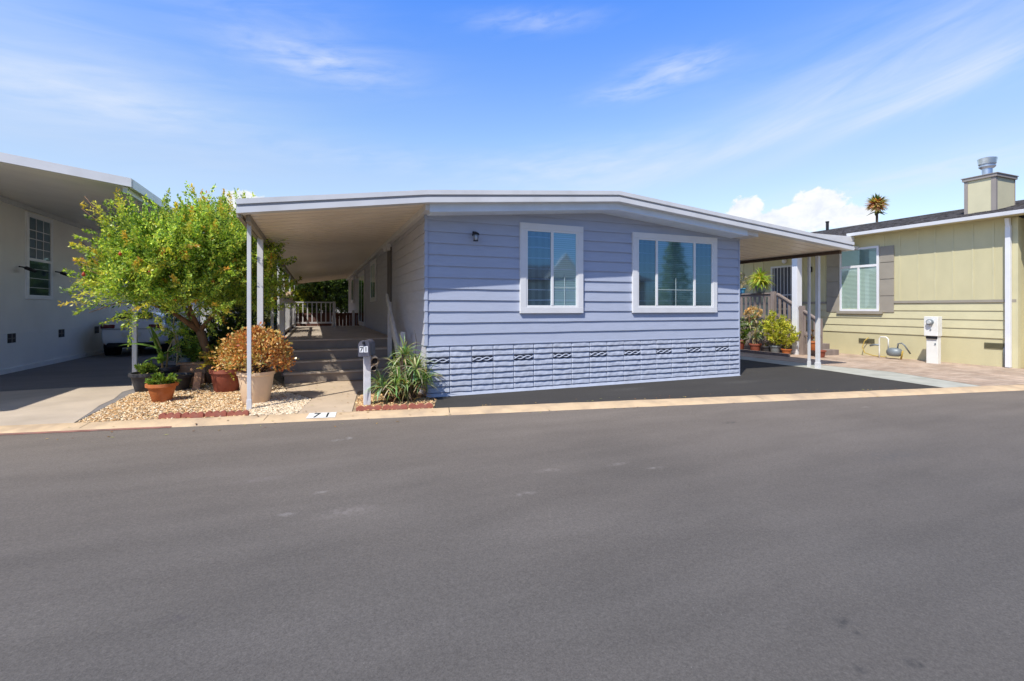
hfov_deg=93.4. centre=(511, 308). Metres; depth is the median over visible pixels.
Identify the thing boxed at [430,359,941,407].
house driveway
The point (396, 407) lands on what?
edging brick
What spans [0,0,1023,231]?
sky
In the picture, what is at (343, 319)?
wood fence
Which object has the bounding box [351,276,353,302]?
window
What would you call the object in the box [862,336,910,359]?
gas meter
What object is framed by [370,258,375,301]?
window
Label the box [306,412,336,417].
kerb number
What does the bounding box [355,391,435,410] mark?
gravel
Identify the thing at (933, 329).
utility pedestal
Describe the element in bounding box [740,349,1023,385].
paver path
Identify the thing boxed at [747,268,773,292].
potted plant
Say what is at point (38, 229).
window
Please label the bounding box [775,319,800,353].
potted plant
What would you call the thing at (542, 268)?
window
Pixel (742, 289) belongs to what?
potted plant
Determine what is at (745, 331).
potted plant
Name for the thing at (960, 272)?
neighbour house
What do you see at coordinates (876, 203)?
palm tree
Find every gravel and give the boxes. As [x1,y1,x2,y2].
[78,379,283,422]
[248,387,311,415]
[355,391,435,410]
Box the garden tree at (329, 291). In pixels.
[274,271,347,325]
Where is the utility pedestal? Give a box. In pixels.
[924,316,941,363]
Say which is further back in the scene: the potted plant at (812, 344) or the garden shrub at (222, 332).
the potted plant at (812, 344)
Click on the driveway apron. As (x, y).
(50, 406)
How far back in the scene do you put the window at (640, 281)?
10.69 m
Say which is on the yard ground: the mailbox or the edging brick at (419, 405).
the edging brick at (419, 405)
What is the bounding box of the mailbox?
[358,339,378,404]
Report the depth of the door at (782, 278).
19.16 m
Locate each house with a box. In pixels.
[0,152,222,385]
[191,295,347,329]
[740,156,1023,367]
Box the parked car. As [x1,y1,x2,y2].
[100,311,182,354]
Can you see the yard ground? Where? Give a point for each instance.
(278, 377)
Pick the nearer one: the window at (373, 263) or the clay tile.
the clay tile
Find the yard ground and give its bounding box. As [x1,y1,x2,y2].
[75,331,1023,422]
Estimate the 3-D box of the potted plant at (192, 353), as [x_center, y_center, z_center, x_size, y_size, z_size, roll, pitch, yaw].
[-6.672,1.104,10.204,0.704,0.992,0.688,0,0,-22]
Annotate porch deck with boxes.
[280,294,405,383]
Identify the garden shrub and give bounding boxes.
[165,318,220,365]
[205,301,277,344]
[207,305,265,366]
[225,259,287,320]
[264,286,287,325]
[280,276,310,327]
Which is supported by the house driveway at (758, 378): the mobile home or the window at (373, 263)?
the mobile home
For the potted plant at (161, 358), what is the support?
on the gravel at (229, 395)
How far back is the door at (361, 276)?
20.22 m
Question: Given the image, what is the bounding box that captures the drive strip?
[740,356,977,387]
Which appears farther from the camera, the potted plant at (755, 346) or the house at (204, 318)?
the house at (204, 318)
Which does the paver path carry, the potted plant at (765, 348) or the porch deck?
the potted plant at (765, 348)
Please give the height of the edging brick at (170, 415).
0.085 m
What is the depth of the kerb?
7.66 m
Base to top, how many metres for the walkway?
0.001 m
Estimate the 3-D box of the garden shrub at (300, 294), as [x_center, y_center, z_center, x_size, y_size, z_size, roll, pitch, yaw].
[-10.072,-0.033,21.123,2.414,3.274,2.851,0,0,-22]
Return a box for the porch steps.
[740,291,838,355]
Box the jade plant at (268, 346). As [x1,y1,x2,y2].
[208,322,298,403]
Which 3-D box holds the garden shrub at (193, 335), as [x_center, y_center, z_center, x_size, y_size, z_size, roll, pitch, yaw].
[-7.686,1.055,11.983,1.384,1.725,1.337,0,0,34]
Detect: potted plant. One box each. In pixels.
[120,326,188,373]
[128,360,163,391]
[145,372,181,401]
[176,338,214,383]
[196,338,242,392]
[740,272,751,293]
[740,305,770,350]
[740,317,752,348]
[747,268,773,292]
[758,310,790,352]
[761,343,770,351]
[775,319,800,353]
[806,329,820,349]
[814,350,826,357]
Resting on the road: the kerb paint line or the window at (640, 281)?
the kerb paint line
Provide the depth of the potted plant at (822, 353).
15.51 m
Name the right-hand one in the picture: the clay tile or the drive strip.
the drive strip
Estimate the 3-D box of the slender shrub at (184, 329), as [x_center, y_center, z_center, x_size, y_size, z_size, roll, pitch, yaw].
[-7.136,0.609,10.324,1.035,1.986,1.043,0,0,-22]
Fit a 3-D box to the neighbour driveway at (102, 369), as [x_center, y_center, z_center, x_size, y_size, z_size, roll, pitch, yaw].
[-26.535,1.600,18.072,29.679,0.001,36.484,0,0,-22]
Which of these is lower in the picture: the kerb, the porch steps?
the kerb
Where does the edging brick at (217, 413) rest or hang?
on the yard ground
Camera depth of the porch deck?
11.13 m
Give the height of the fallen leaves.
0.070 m
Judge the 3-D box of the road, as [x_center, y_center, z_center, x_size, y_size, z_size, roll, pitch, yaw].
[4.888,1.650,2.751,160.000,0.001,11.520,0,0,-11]
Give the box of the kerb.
[0,385,1023,432]
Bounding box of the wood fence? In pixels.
[237,313,358,334]
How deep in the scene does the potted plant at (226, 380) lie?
9.11 m
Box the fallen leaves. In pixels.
[47,386,919,439]
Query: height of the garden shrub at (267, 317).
2.162 m
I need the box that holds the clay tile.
[192,372,201,389]
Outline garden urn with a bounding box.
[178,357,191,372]
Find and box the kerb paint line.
[0,426,170,434]
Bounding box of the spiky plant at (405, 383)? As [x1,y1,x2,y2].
[362,330,442,404]
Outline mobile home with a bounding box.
[236,190,853,409]
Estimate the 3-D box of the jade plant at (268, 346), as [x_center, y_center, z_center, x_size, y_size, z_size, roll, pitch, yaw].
[-4.370,0.912,8.212,1.399,1.376,1.198,0,0,-22]
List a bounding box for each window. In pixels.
[25,212,52,299]
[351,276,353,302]
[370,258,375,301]
[519,222,582,312]
[632,232,716,312]
[836,245,882,313]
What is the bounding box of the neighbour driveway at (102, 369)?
[0,331,209,422]
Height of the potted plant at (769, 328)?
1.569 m
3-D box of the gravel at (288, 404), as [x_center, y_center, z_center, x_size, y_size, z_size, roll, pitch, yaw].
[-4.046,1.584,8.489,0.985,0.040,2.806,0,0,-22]
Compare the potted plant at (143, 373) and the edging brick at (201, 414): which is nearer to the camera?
the edging brick at (201, 414)
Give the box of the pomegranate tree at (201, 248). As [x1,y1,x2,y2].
[57,181,300,383]
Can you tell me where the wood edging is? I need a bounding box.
[740,349,789,356]
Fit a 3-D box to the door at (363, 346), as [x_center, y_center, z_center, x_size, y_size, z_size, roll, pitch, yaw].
[-2.395,0.651,7.794,0.180,0.265,0.047,0,0,-2]
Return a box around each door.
[358,270,364,325]
[358,340,369,356]
[771,265,791,318]
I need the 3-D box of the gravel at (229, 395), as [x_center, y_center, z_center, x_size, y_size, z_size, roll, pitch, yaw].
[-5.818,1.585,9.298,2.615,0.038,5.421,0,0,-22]
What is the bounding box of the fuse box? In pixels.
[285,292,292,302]
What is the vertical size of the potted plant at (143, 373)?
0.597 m
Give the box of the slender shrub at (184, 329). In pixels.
[145,299,201,362]
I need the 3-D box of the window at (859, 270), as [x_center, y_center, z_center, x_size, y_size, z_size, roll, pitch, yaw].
[11.818,-0.935,16.444,0.090,2.250,1.480,0,0,-22]
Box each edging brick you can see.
[158,412,181,418]
[181,411,204,417]
[205,410,227,416]
[227,410,249,415]
[356,405,381,410]
[382,404,407,409]
[408,403,432,408]
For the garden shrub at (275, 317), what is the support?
on the yard ground
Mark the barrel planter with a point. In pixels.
(185, 378)
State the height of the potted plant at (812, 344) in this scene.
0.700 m
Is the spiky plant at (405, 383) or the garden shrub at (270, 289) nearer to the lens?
the spiky plant at (405, 383)
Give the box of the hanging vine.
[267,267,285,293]
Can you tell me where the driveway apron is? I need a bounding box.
[0,385,133,425]
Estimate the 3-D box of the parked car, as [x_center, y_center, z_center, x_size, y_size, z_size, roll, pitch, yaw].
[-13.429,0.878,18.032,1.924,1.559,4.538,0,0,-22]
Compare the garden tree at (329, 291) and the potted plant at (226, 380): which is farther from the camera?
the garden tree at (329, 291)
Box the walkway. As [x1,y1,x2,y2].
[283,381,387,413]
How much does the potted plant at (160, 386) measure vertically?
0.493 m
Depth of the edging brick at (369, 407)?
7.53 m
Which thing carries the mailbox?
on the gravel at (431, 400)
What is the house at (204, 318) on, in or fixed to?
on the yard ground
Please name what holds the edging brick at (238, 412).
on the yard ground
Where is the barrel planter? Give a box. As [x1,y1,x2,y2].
[164,372,193,390]
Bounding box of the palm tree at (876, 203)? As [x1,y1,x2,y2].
[864,193,890,221]
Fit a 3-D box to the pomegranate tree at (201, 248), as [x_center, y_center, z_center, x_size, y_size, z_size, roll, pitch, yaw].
[-6.195,-0.449,9.452,3.755,4.181,3.622,0,0,-22]
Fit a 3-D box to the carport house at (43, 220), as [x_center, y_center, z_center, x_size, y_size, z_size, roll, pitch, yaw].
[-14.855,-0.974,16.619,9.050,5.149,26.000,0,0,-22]
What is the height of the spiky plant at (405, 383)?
1.332 m
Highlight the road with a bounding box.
[0,390,1023,680]

